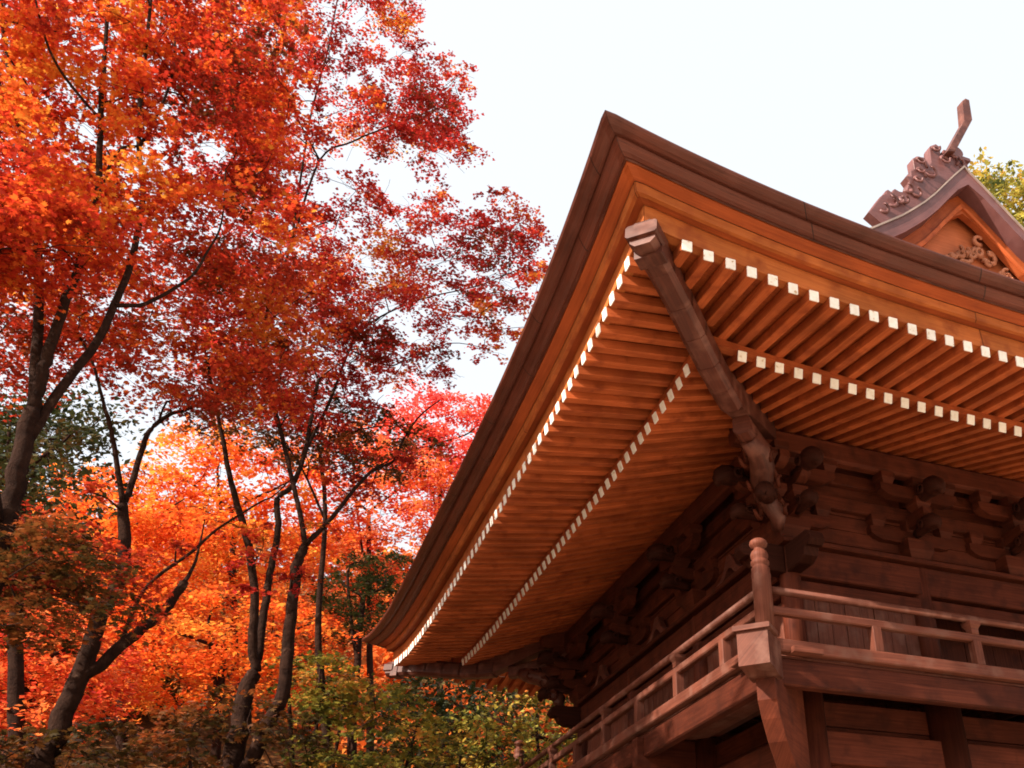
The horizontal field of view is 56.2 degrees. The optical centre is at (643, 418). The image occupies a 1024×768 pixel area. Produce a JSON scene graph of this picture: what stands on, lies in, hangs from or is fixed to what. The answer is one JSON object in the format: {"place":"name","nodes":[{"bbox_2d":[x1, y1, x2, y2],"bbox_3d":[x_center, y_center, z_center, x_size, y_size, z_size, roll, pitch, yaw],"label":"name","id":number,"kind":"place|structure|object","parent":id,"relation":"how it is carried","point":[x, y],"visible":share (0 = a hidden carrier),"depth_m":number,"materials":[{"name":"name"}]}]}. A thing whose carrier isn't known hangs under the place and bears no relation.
{"place":"outdoors","nodes":[
{"label":"outdoors","id":0,"kind":"place"},
{"bbox_2d":[0,552,566,767],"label":"hillside","id":1,"kind":"structure","parent":0,"point":[147,724],"depth_m":31.50,"materials":[{"name":"brown plant"}]},
{"bbox_2d":[0,373,149,767],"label":"bushy tree","id":2,"kind":"object","parent":1,"relation":"on","point":[15,681],"visible":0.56,"depth_m":12.86,"materials":[{"name":"green plant"}]},
{"bbox_2d":[0,372,160,765],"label":"evergreen tree","id":3,"kind":"object","parent":1,"relation":"on","point":[86,419],"visible":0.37,"depth_m":23.75,"materials":[{"name":"green plant"}]},
{"bbox_2d":[0,596,167,766],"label":"maple tree","id":4,"kind":"object","parent":1,"relation":"on","point":[105,681],"visible":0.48,"depth_m":13.99,"materials":[{"name":"orange plant"}]},
{"bbox_2d":[0,506,172,654],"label":"maple tree","id":5,"kind":"object","parent":1,"relation":"on","point":[48,545],"visible":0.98,"depth_m":7.61,"materials":[{"name":"brown plant"}]},
{"bbox_2d":[0,710,197,767],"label":"shrub","id":6,"kind":"object","parent":1,"relation":"on","point":[7,755],"visible":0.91,"depth_m":9.52,"materials":[{"name":"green plant"}]},
{"bbox_2d":[29,449,239,767],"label":"maple tree","id":7,"kind":"object","parent":1,"relation":"on","point":[142,529],"visible":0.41,"depth_m":18.28,"materials":[{"name":"orange plant"}]},
{"bbox_2d":[0,0,337,593],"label":"maple tree","id":8,"kind":"object","parent":1,"relation":"on","point":[43,199],"visible":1,"depth_m":9.88,"materials":[{"name":"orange plant"}]},
{"bbox_2d":[0,203,368,767],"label":"maple tree","id":9,"kind":"object","parent":1,"relation":"on","point":[87,666],"visible":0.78,"depth_m":11.05,"materials":[{"name":"red plant"}]},
{"bbox_2d":[74,573,368,767],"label":"maple tree","id":10,"kind":"object","parent":1,"relation":"on","point":[220,659],"visible":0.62,"depth_m":16.61,"materials":[{"name":"orange plant"}]},
{"bbox_2d":[101,408,362,717],"bbox_3d":[-9.626,5.466,20.634,6.253,13.571,4.993,12,-34,-19],"label":"maple tree","id":11,"kind":"object","parent":1,"relation":"on","point":[233,578],"visible":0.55,"depth_m":22.12,"materials":[{"name":"orange plant"}]},
{"bbox_2d":[122,684,348,767],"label":"shrub","id":12,"kind":"object","parent":1,"relation":"on","point":[188,733],"visible":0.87,"depth_m":10.72,"materials":[{"name":"green plant"}]},
{"bbox_2d":[0,454,573,767],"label":"wood","id":13,"kind":"object","parent":1,"relation":"on","point":[382,656],"visible":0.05,"depth_m":33.59,"materials":[{"name":"orange plant"}]},
{"bbox_2d":[146,373,456,767],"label":"maple tree","id":14,"kind":"object","parent":1,"relation":"on","point":[366,437],"visible":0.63,"depth_m":14.72,"materials":[{"name":"red plant"}]},
{"bbox_2d":[261,649,391,767],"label":"shrub","id":15,"kind":"object","parent":1,"relation":"on","point":[326,660],"visible":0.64,"depth_m":12.74,"materials":[{"name":"green plant"}]},
{"bbox_2d":[157,0,556,767],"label":"maple tree","id":16,"kind":"object","parent":1,"relation":"on","point":[439,134],"visible":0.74,"depth_m":15.29,"materials":[{"name":"red plant"}]},
{"bbox_2d":[256,415,461,767],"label":"maple tree","id":17,"kind":"object","parent":1,"relation":"on","point":[369,534],"visible":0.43,"depth_m":25.86,"materials":[{"name":"red plant"}]},
{"bbox_2d":[358,373,492,765],"bbox_3d":[-6.619,5.231,28.578,5.297,15.785,4.716,12,-34,-19],"label":"maple tree","id":18,"kind":"object","parent":1,"relation":"on","point":[438,407],"visible":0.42,"depth_m":31.06,"materials":[{"name":"red plant"}]},
{"bbox_2d":[363,677,560,767],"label":"evergreen tree","id":19,"kind":"object","parent":1,"relation":"on","point":[442,705],"visible":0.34,"depth_m":20.38,"materials":[{"name":"green plant"}]},
{"bbox_2d":[0,0,1023,580],"label":"sky","id":20,"kind":"structure","parent":0,"point":[827,105],"materials":[{"name":"white"}]},
{"label":"ground","id":21,"kind":"structure","parent":0,"visible":0},
{"bbox_2d":[299,548,413,755],"bbox_3d":[-5.775,7.014,17.239,2.443,10.418,2.672,12,-34,-19],"label":"evergreen tree","id":22,"kind":"object","parent":21,"relation":"on","point":[361,616],"visible":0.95,"depth_m":19.03,"materials":[{"name":"green plant"}]},
{"bbox_2d":[272,670,458,767],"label":"shrub","id":23,"kind":"object","parent":21,"relation":"on","point":[353,760],"visible":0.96,"depth_m":11.91,"materials":[{"name":"green plant"}]},
{"bbox_2d":[384,716,535,767],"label":"shrub","id":24,"kind":"object","parent":21,"relation":"on","point":[483,758],"visible":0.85,"depth_m":14.19,"materials":[{"name":"green plant"}]},
{"bbox_2d":[445,685,576,767],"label":"bushy tree","id":25,"kind":"object","parent":21,"relation":"on","point":[535,723],"visible":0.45,"depth_m":18.12,"materials":[{"name":"green plant"}]},
{"bbox_2d":[968,146,1023,226],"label":"bushy tree","id":26,"kind":"object","parent":21,"relation":"on","point":[992,182],"visible":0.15,"depth_m":23.43,"materials":[{"name":"green plant"}]},
{"bbox_3d":[3.848,8.443,10.786,9.856,0.370,8.856,12,-34,-19],"label":"stone podium","id":27,"kind":"object","parent":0,"visible":0},
{"bbox_2d":[361,99,1023,767],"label":"temple gate","id":28,"kind":"structure","parent":27,"relation":"on","point":[739,481],"depth_m":9.82,"materials":[{"name":"brown wood"}]},
{"bbox_2d":[718,733,736,740],"bbox_3d":[2.736,5.780,15.478,4.010,0.970,0.038,12,-34,-19],"label":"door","id":29,"kind":"structure","parent":28,"relation":"in","point":[725,736],"depth_m":15.20,"materials":[{"name":"brown wood"}]},
{"bbox_2d":[936,619,1023,684],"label":"wall","id":30,"kind":"structure","parent":28,"relation":"in","point":[951,650],"depth_m":11.00,"materials":[{"name":"brown wood"}]}
]}

